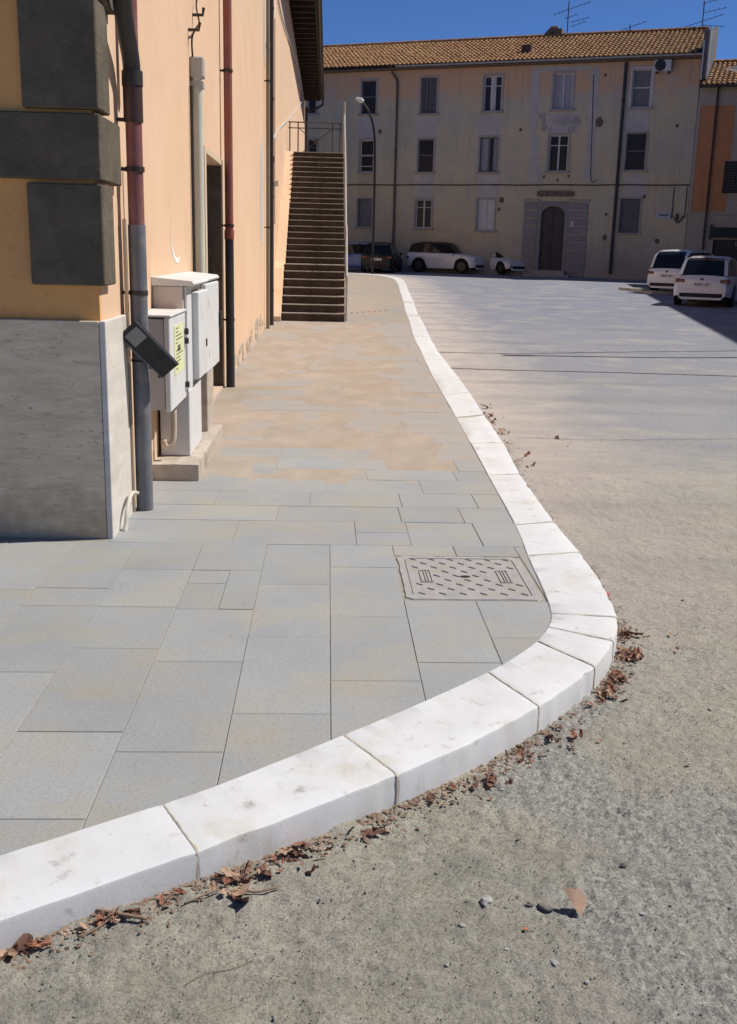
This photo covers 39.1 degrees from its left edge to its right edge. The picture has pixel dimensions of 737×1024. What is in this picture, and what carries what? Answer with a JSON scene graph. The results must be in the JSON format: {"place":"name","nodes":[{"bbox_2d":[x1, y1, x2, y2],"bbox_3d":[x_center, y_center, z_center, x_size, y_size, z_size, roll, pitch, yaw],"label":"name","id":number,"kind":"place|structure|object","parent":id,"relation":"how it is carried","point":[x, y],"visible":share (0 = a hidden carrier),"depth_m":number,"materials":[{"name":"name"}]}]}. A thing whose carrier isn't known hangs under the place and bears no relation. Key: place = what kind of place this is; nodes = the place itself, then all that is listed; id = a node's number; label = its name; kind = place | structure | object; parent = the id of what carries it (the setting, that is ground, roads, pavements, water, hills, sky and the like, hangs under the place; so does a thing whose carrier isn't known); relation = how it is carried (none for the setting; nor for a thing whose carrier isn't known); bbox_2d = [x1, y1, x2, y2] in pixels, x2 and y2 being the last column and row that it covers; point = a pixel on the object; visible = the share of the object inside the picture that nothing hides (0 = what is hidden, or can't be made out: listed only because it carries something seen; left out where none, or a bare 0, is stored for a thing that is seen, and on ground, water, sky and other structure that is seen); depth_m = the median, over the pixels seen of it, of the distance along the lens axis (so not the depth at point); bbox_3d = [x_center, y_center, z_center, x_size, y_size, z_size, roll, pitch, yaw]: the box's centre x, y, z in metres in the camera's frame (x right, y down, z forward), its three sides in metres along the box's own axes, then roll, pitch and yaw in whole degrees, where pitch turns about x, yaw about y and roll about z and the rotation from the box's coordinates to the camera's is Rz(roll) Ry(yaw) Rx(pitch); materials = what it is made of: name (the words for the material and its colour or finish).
{"place":"outdoors","nodes":[
{"label":"outdoors","id":0,"kind":"place"},
{"bbox_2d":[0,321,550,855],"bbox_3d":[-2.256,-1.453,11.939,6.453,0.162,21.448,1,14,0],"label":"paved footway","id":1,"kind":"structure","parent":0,"point":[328,569],"depth_m":4.58,"materials":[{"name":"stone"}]},
{"bbox_2d":[123,491,138,531],"bbox_3d":[-1.413,-0.015,6.171,0.033,0.194,0.433,1,14,-2],"label":"conduit stub","id":2,"kind":"object","parent":1,"relation":"on","point":[127,510],"visible":1,"depth_m":6.03,"materials":[{"name":"beige"}]},
{"bbox_2d":[152,424,221,480],"bbox_3d":[-1.393,-0.482,8.148,0.330,0.142,1.755,1,14,-2],"label":"concrete base","id":3,"kind":"object","parent":1,"relation":"on","point":[192,466],"visible":0.59,"depth_m":7.42,"materials":[{"name":"concrete"}]},
{"bbox_2d":[151,271,221,455],"bbox_3d":[-1.406,-1.247,8.290,0.293,1.275,2.020,1,14,-2],"label":"meter cabinet","id":4,"kind":"object","parent":3,"relation":"on","point":[195,295],"visible":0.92,"depth_m":7.63,"materials":[{"name":"grey plastic"}]},
{"bbox_2d":[201,320,457,509],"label":"sand","id":5,"kind":"structure","parent":1,"relation":"on","point":[363,383],"depth_m":11.23,"materials":[{"name":"sand"}]},
{"bbox_2d":[396,556,542,600],"bbox_3d":[0.496,0.358,5.302,0.675,0.068,0.729,1,14,-2],"label":"manhole cover","id":6,"kind":"object","parent":1,"relation":"on","point":[450,578],"visible":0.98,"depth_m":5.25,"materials":[{"name":"metal"}]},
{"bbox_2d":[0,269,736,1023],"bbox_3d":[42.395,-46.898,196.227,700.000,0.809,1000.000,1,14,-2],"label":"road","id":7,"kind":"structure","parent":0,"point":[634,513],"depth_m":3.20,"materials":[{"name":"asphalt"}]},
{"bbox_2d":[0,949,19,959],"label":"dead leaf","id":8,"kind":"object","parent":7,"relation":"on","point":[11,952],"visible":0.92,"depth_m":2.51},
{"bbox_2d":[8,933,31,955],"bbox_3d":[-0.851,1.068,2.530,0.048,0.014,0.083,23,53,23],"label":"dead leaf","id":9,"kind":"object","parent":7,"relation":"on","point":[23,939],"visible":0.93,"depth_m":2.54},
{"bbox_2d":[13,947,28,954],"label":"dead leaf","id":10,"kind":"object","parent":7,"relation":"on","point":[22,951],"visible":1,"depth_m":2.52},
{"bbox_2d":[24,938,50,947],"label":"dead leaf","id":11,"kind":"object","parent":7,"relation":"on","point":[38,943],"visible":1,"depth_m":2.54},
{"bbox_2d":[77,918,109,936],"bbox_3d":[-0.686,1.046,2.612,0.014,0.004,0.104,13,18,38],"label":"twig","id":12,"kind":"object","parent":7,"relation":"on","point":[99,926],"visible":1,"depth_m":2.60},
{"bbox_2d":[95,910,104,925],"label":"dead leaf","id":13,"kind":"object","parent":7,"relation":"on","point":[99,919],"visible":1,"depth_m":2.63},
{"bbox_2d":[95,908,146,920],"bbox_3d":[-0.643,1.032,2.664,0.154,0.019,0.010,3,14,8],"label":"twig","id":14,"kind":"object","parent":7,"relation":"on","point":[127,915],"visible":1,"depth_m":2.66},
{"bbox_2d":[117,907,141,917],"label":"dead leaf","id":15,"kind":"object","parent":7,"relation":"on","point":[135,911],"visible":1,"depth_m":2.68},
{"bbox_2d":[159,892,163,904],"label":"dead leaf","id":16,"kind":"object","parent":7,"relation":"on","point":[161,897],"visible":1,"depth_m":2.74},
{"bbox_2d":[0,0,323,538],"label":"plastered building","id":17,"kind":"structure","parent":7,"relation":"on","point":[65,460],"depth_m":5.74,"materials":[{"name":"beige paint"}]},
{"bbox_2d":[112,0,153,511],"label":"downpipe","id":18,"kind":"object","parent":17,"relation":"attached to","point":[125,15],"visible":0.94,"depth_m":6.07,"materials":[{"name":"grey metal"}]},
{"bbox_2d":[123,320,178,377],"bbox_3d":[-1.306,-0.970,6.189,0.320,0.345,0.266,1,14,-2],"label":"black casing","id":19,"kind":"object","parent":18,"relation":"attached to","point":[150,351],"visible":0.91,"depth_m":6.14,"materials":[{"name":"plastic"}]},
{"bbox_2d":[148,308,189,411],"bbox_3d":[-1.374,-1.032,6.962,0.250,0.617,0.760,1,14,-2],"label":"meter box","id":20,"kind":"object","parent":17,"relation":"attached to","point":[168,330],"visible":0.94,"depth_m":6.69,"materials":[{"name":"grey"}]},
{"bbox_2d":[164,312,185,411],"bbox_3d":[-1.294,-1.023,6.968,0.035,0.600,0.730,1,14,-2],"label":"door","id":21,"kind":"structure","parent":20,"relation":"in","point":[175,385],"depth_m":6.73,"materials":[{"name":"metal"}]},
{"bbox_2d":[161,407,176,448],"bbox_3d":[-1.417,-0.594,7.359,0.122,0.299,0.049,-7,16,-29],"label":"drain pipe elbow","id":22,"kind":"object","parent":17,"relation":"attached to","point":[169,445],"visible":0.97,"depth_m":7.36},
{"bbox_2d":[188,0,204,56],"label":"insulated cable","id":23,"kind":"object","parent":17,"relation":"attached to","point":[198,26],"visible":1,"depth_m":8.92,"materials":[{"name":"black plastic"}]},
{"bbox_2d":[189,56,204,272],"bbox_3d":[-1.518,-2.680,9.295,0.120,2.600,0.224,1,14,-2],"label":"conduit","id":24,"kind":"object","parent":17,"relation":"attached to","point":[197,74],"visible":0.82,"depth_m":9.16,"materials":[{"name":"beige plastic"}]},
{"bbox_2d":[204,145,225,386],"bbox_3d":[-1.785,-2.532,11.228,0.272,2.560,1.850,1,14,-2],"label":"door","id":25,"kind":"structure","parent":17,"relation":"in","point":[213,175],"depth_m":11.85,"materials":[{"name":"brown wood"}]},
{"bbox_2d":[220,0,234,386],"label":"downpipe","id":26,"kind":"object","parent":17,"relation":"attached to","point":[228,225],"visible":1,"depth_m":11.74,"materials":[{"name":"red metal"}]},
{"bbox_2d":[264,0,269,328],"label":"downpipe","id":27,"kind":"object","parent":17,"relation":"attached to","point":[267,81],"visible":1,"depth_m":19.41,"materials":[{"name":"metal"}]},
{"bbox_2d":[270,0,273,324],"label":"downpipe","id":28,"kind":"object","parent":17,"relation":"attached to","point":[271,162],"visible":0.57,"depth_m":20.15,"materials":[{"name":"metal"}]},
{"bbox_2d":[274,0,301,137],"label":"wall cable","id":29,"kind":"object","parent":17,"relation":"attached to","point":[278,129],"depth_m":28.72,"materials":[{"name":"grey"}]},
{"bbox_2d":[173,888,185,893],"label":"dead leaf","id":30,"kind":"object","parent":7,"relation":"on","point":[178,890],"visible":1,"depth_m":2.77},
{"bbox_2d":[184,889,219,903],"bbox_3d":[-0.443,1.022,2.757,0.107,0.006,0.007,-9,18,-37],"label":"twig","id":31,"kind":"object","parent":7,"relation":"on","point":[197,897],"visible":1,"depth_m":2.76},
{"bbox_2d":[209,880,219,890],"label":"dead leaf","id":32,"kind":"object","parent":7,"relation":"on","point":[214,885],"visible":1,"depth_m":2.81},
{"bbox_2d":[185,958,254,984],"bbox_3d":[-0.357,1.103,2.497,0.186,0.007,0.018,-8,17,-32],"label":"twig","id":33,"kind":"object","parent":7,"relation":"on","point":[219,970],"visible":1,"depth_m":2.50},
{"bbox_2d":[222,876,230,883],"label":"dead leaf","id":34,"kind":"object","parent":7,"relation":"on","point":[226,880],"visible":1,"depth_m":2.82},
{"bbox_2d":[221,867,239,876],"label":"dead leaf","id":35,"kind":"object","parent":7,"relation":"on","point":[228,872],"visible":1,"depth_m":2.86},
{"bbox_2d":[213,872,250,882],"bbox_3d":[-0.374,1.004,2.842,0.116,0.018,0.025,0,2,15],"label":"dead leaf","id":36,"kind":"object","parent":7,"relation":"on","point":[219,875],"visible":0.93,"depth_m":2.85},
{"bbox_2d":[228,884,249,895],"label":"dead leaf","id":37,"kind":"object","parent":7,"relation":"on","point":[235,891],"visible":1,"depth_m":2.79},
{"bbox_2d":[230,892,249,901],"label":"dead leaf","id":38,"kind":"object","parent":37,"relation":"on","point":[245,899],"visible":1,"depth_m":2.74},
{"bbox_2d":[235,861,248,884],"bbox_3d":[-0.349,0.997,2.862,0.014,0.011,0.087,-18,27,39],"label":"dead leaf","id":39,"kind":"object","parent":7,"relation":"on","point":[244,870],"visible":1,"depth_m":2.87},
{"bbox_2d":[240,876,253,883],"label":"dead leaf","id":40,"kind":"object","parent":7,"relation":"on","point":[251,877],"visible":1,"depth_m":2.83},
{"bbox_2d":[238,886,278,892],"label":"twig","id":41,"kind":"object","parent":7,"relation":"on","point":[265,890],"visible":1,"depth_m":2.80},
{"bbox_2d":[260,861,272,876],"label":"dead leaf","id":42,"kind":"object","parent":7,"relation":"on","point":[263,867],"visible":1,"depth_m":2.90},
{"bbox_2d":[279,847,293,854],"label":"dead leaf","id":43,"kind":"object","parent":7,"relation":"on","point":[283,850],"visible":1,"depth_m":2.97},
{"bbox_2d":[280,849,301,862],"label":"dead leaf","id":44,"kind":"object","parent":7,"relation":"on","point":[290,857],"visible":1,"depth_m":2.96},
{"bbox_2d":[286,846,309,858],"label":"dead leaf","id":45,"kind":"object","parent":7,"relation":"on","point":[301,855],"visible":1,"depth_m":2.96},
{"bbox_2d":[0,273,617,949],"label":"kerb","id":46,"kind":"structure","parent":7,"relation":"on","point":[550,677],"depth_m":3.33,"materials":[{"name":"stone"}]},
{"bbox_2d":[305,865,318,873],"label":"dead leaf","id":47,"kind":"object","parent":7,"relation":"on","point":[314,867],"visible":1,"depth_m":2.89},
{"bbox_2d":[0,446,642,977],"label":"leaf litter","id":48,"kind":"object","parent":7,"relation":"on","point":[266,856],"visible":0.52,"depth_m":3.12,"materials":[{"name":"plant"}]},
{"bbox_2d":[255,869,267,873],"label":"dead leaf","id":49,"kind":"object","parent":48,"relation":"on","point":[259,871],"visible":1,"depth_m":2.88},
{"bbox_2d":[293,841,308,845],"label":"dead leaf","id":50,"kind":"object","parent":48,"relation":"on","point":[300,843],"visible":1,"depth_m":3.02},
{"bbox_2d":[472,780,477,788],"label":"dead leaf","id":51,"kind":"object","parent":48,"relation":"on","point":[475,785],"visible":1,"depth_m":3.41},
{"bbox_2d":[344,242,380,271],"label":"parked car","id":52,"kind":"object","parent":7,"relation":"on","point":[355,251],"visible":0.18,"depth_m":53.74,"materials":[{"name":"blue paint"}]},
{"bbox_2d":[355,97,375,273],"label":"street lamp","id":53,"kind":"object","parent":7,"relation":"on","point":[359,100],"visible":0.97,"depth_m":49.47,"materials":[{"name":"black"}]},
{"bbox_2d":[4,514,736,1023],"bbox_3d":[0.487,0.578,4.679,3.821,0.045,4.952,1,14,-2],"label":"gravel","id":54,"kind":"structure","parent":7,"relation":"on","point":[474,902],"depth_m":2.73,"materials":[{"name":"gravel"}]},
{"bbox_2d":[361,829,385,835],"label":"dead leaf","id":55,"kind":"object","parent":7,"relation":"on","point":[372,832],"visible":0.96,"depth_m":3.12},
{"bbox_2d":[361,242,402,272],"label":"parked car","id":56,"kind":"object","parent":7,"relation":"on","point":[386,255],"visible":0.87,"depth_m":52.55,"materials":[{"name":"black paint"}]},
{"bbox_2d":[427,792,436,801],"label":"dead leaf","id":57,"kind":"object","parent":7,"relation":"on","point":[431,796],"visible":1,"depth_m":3.32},
{"bbox_2d":[407,242,483,273],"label":"parked car","id":58,"kind":"object","parent":7,"relation":"on","point":[440,255],"visible":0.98,"depth_m":54.84,"materials":[{"name":"white paint"}]},
{"bbox_2d":[480,895,492,906],"bbox_3d":[0.320,1.058,2.824,0.037,0.019,0.034,-8,17,-34],"label":"stone","id":59,"kind":"object","parent":7,"relation":"on","point":[486,900],"visible":1,"depth_m":2.82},
{"bbox_2d":[486,775,496,785],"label":"dead leaf","id":60,"kind":"object","parent":7,"relation":"on","point":[490,783],"visible":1,"depth_m":3.44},
{"bbox_2d":[490,252,524,274],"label":"parked car","id":61,"kind":"object","parent":7,"relation":"on","point":[505,265],"visible":0.48,"depth_m":54.17,"materials":[{"name":"silver metal"}]},
{"bbox_2d":[506,777,512,784],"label":"dead leaf","id":62,"kind":"object","parent":7,"relation":"on","point":[510,781],"visible":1,"depth_m":3.44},
{"bbox_2d":[305,26,718,279],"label":"apartment building","id":63,"kind":"structure","parent":7,"relation":"on","point":[507,146],"depth_m":53.26,"materials":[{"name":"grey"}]},
{"bbox_2d":[307,138,317,151],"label":"window","id":64,"kind":"structure","parent":63,"relation":"in","point":[314,148],"depth_m":57.05,"materials":[{"name":"grey"}]},
{"bbox_2d":[306,101,318,114],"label":"window","id":65,"kind":"structure","parent":63,"relation":"in","point":[312,104],"depth_m":56.55,"materials":[{"name":"grey"}]},
{"bbox_2d":[354,197,372,227],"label":"window","id":66,"kind":"structure","parent":63,"relation":"in","point":[364,206],"depth_m":56.84,"materials":[{"name":"wood"}]},
{"bbox_2d":[356,138,373,173],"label":"window","id":67,"kind":"structure","parent":63,"relation":"in","point":[366,166],"depth_m":56.11,"materials":[{"name":"grey"}]},
{"bbox_2d":[358,78,378,115],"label":"window","id":68,"kind":"structure","parent":63,"relation":"in","point":[369,93],"depth_m":55.33,"materials":[{"name":"grey"}]},
{"bbox_2d":[390,66,398,243],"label":"downpipe","id":69,"kind":"object","parent":63,"relation":"attached to","point":[395,150],"visible":0.94,"depth_m":55.27,"materials":[{"name":"brown"}]},
{"bbox_2d":[412,197,433,229],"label":"window","id":70,"kind":"structure","parent":63,"relation":"in","point":[423,210],"depth_m":55.67,"materials":[{"name":"grey"}]},
{"bbox_2d":[414,137,435,173],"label":"window","id":71,"kind":"structure","parent":63,"relation":"in","point":[426,147],"depth_m":54.94,"materials":[{"name":"grey"}]},
{"bbox_2d":[417,75,438,114],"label":"window","id":72,"kind":"structure","parent":63,"relation":"in","point":[428,105],"depth_m":54.14,"materials":[{"name":"glass"}]},
{"bbox_2d":[473,197,496,231],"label":"window","id":73,"kind":"structure","parent":63,"relation":"in","point":[485,221],"depth_m":54.50,"materials":[{"name":"grey"}]},
{"bbox_2d":[475,135,499,173],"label":"window","id":74,"kind":"structure","parent":63,"relation":"in","point":[488,156],"depth_m":53.78,"materials":[{"name":"grey"}]},
{"bbox_2d":[479,73,504,112],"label":"window","id":75,"kind":"structure","parent":63,"relation":"in","point":[492,97],"depth_m":53.03,"materials":[{"name":"grey"}]},
{"bbox_2d":[520,199,589,277],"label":"door","id":76,"kind":"structure","parent":63,"relation":"in","point":[559,227],"depth_m":53.43,"materials":[{"name":"stone"}]},
{"bbox_2d":[544,133,570,172],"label":"window","id":77,"kind":"structure","parent":63,"relation":"in","point":[558,152],"depth_m":52.53,"materials":[{"name":"grey"}]},
{"bbox_2d":[549,70,575,110],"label":"window","id":78,"kind":"structure","parent":63,"relation":"in","point":[563,87],"depth_m":51.79,"materials":[{"name":"grey"}]},
{"bbox_2d":[554,1,590,32],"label":"tv antenna","id":79,"kind":"object","parent":63,"relation":"attached to","point":[573,15],"visible":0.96,"depth_m":55.20,"materials":[{"name":"grey"}]},
{"bbox_2d":[608,62,627,273],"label":"downpipe","id":80,"kind":"object","parent":63,"relation":"attached to","point":[619,149],"visible":1,"depth_m":51.41,"materials":[{"name":"brown"}]},
{"bbox_2d":[615,196,642,234],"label":"window","id":81,"kind":"structure","parent":63,"relation":"in","point":[630,213],"depth_m":51.97,"materials":[{"name":"wood"}]},
{"bbox_2d":[621,131,648,171],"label":"window","id":82,"kind":"structure","parent":63,"relation":"in","point":[636,151],"depth_m":51.21,"materials":[{"name":"grey"}]},
{"bbox_2d":[627,66,654,108],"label":"window","id":83,"kind":"structure","parent":63,"relation":"in","point":[641,90],"depth_m":50.49,"materials":[{"name":"glass"}]},
{"bbox_2d":[654,59,671,73],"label":"air conditioner","id":84,"kind":"object","parent":63,"relation":"attached to","point":[662,65],"visible":1,"depth_m":49.48,"materials":[{"name":"white plastic"}]},
{"bbox_2d":[657,212,670,218],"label":"street sign","id":85,"kind":"object","parent":63,"relation":"attached to","point":[663,215],"visible":1,"depth_m":51.26,"materials":[{"name":"grey"}]},
{"bbox_2d":[680,0,726,27],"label":"tv antenna","id":86,"kind":"object","parent":63,"relation":"attached to","point":[705,12],"visible":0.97,"depth_m":52.94,"materials":[{"name":"grey"}]},
{"bbox_2d":[516,748,524,755],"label":"dead leaf","id":87,"kind":"object","parent":7,"relation":"on","point":[520,752],"visible":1,"depth_m":3.64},
{"bbox_2d":[526,900,535,905],"bbox_3d":[0.441,1.064,2.820,0.025,0.015,0.026,4,14,10],"label":"stone","id":88,"kind":"object","parent":7,"relation":"on","point":[531,902],"visible":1,"depth_m":2.81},
{"bbox_2d":[537,901,554,910],"bbox_3d":[0.481,1.065,2.807,0.039,0.019,0.036,-4,15,-22],"label":"stone","id":89,"kind":"object","parent":7,"relation":"on","point":[546,905],"visible":1,"depth_m":2.80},
{"bbox_2d":[550,958,558,965],"bbox_3d":[0.464,1.123,2.586,0.019,0.010,0.023,-11,18,-40],"label":"stone","id":90,"kind":"object","parent":7,"relation":"on","point":[554,962],"visible":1,"depth_m":2.58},
{"bbox_2d":[457,351,666,352],"bbox_3d":[4.136,-2.840,18.405,6.208,0.022,0.312,-2,15,-14],"label":"road crack","id":91,"kind":"object","parent":7,"relation":"on","point":[585,352],"visible":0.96,"depth_m":18.64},
{"bbox_2d":[570,729,577,738],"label":"dead leaf","id":92,"kind":"object","parent":7,"relation":"on","point":[573,733],"visible":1,"depth_m":3.78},
{"bbox_2d":[562,887,586,914],"bbox_3d":[0.558,1.044,2.801,0.044,0.047,0.073,-12,19,-43],"label":"fallen leaf","id":93,"kind":"object","parent":7,"relation":"on","point":[577,897],"visible":1,"depth_m":2.79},
{"bbox_2d":[458,368,725,375],"bbox_3d":[3.377,-2.105,15.596,4.698,0.005,0.119,2,14,1],"label":"road crack","id":94,"kind":"object","parent":7,"relation":"on","point":[585,371],"visible":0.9,"depth_m":15.61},
{"bbox_2d":[606,681,613,692],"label":"dead leaf","id":95,"kind":"object","parent":7,"relation":"on","point":[610,685],"visible":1,"depth_m":4.18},
{"bbox_2d":[612,669,621,673],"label":"dead leaf","id":96,"kind":"object","parent":7,"relation":"on","point":[616,671],"visible":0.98,"depth_m":4.34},
{"bbox_2d":[617,652,627,660],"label":"dead leaf","id":97,"kind":"object","parent":7,"relation":"on","point":[620,657],"visible":1,"depth_m":4.52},
{"bbox_2d":[619,673,626,680],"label":"dead leaf","id":98,"kind":"object","parent":7,"relation":"on","point":[621,677],"visible":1,"depth_m":4.29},
{"bbox_2d":[527,437,732,439],"bbox_3d":[2.625,-0.712,10.093,2.345,0.001,0.158,0,14,-6],"label":"road crack","id":99,"kind":"object","parent":7,"relation":"on","point":[595,439],"visible":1,"depth_m":10.03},
{"bbox_2d":[627,657,638,661],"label":"dead leaf","id":100,"kind":"object","parent":7,"relation":"on","point":[633,659],"visible":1,"depth_m":4.50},
{"bbox_2d":[630,647,639,656],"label":"dead leaf","id":101,"kind":"object","parent":7,"relation":"on","point":[635,650],"visible":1,"depth_m":4.56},
{"bbox_2d":[619,287,673,294],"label":"kerb island","id":102,"kind":"structure","parent":7,"relation":"on","point":[649,291],"depth_m":39.56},
{"bbox_2d":[647,249,713,289],"bbox_3d":[12.457,-9.306,40.151,2.000,1.656,4.335,13,18,38],"label":"parked car","id":103,"kind":"object","parent":7,"relation":"on","point":[663,271],"visible":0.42,"depth_m":38.69,"materials":[{"name":"white paint"}]},
{"bbox_2d":[673,256,736,306],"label":"parked car","id":104,"kind":"object","parent":7,"relation":"on","point":[712,278],"visible":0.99,"depth_m":31.67,"materials":[{"name":"silver metal"}]},
{"bbox_2d":[685,59,736,260],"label":"shop building","id":105,"kind":"structure","parent":7,"relation":"on","point":[721,232],"depth_m":50.09,"materials":[{"name":"orange"}]},
{"bbox_2d":[702,87,719,249],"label":"downpipe","id":106,"kind":"object","parent":105,"relation":"attached to","point":[710,168],"visible":0.93,"depth_m":49.95,"materials":[{"name":"brown"}]},
{"bbox_2d":[722,161,736,192],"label":"window shutter","id":107,"kind":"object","parent":105,"relation":"in","point":[727,176],"depth_m":49.82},
{"bbox_2d":[726,66,736,71],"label":"street lamp","id":108,"kind":"object","parent":7,"relation":"on","point":[733,68],"visible":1,"depth_m":17.31,"materials":[{"name":"white"}]},
{"bbox_2d":[344,273,408,322],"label":"pavement","id":109,"kind":"structure","parent":0,"point":[368,295],"depth_m":29.78,"materials":[{"name":"stone"}]},
{"bbox_2d":[274,102,347,321],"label":"staircase","id":110,"kind":"structure","parent":109,"relation":"on","point":[309,265],"depth_m":24.66,"materials":[{"name":"stone"}]},
{"bbox_2d":[322,0,736,59],"label":"sky","id":111,"kind":"structure","parent":0,"point":[344,21],"materials":[{"name":"blue"}]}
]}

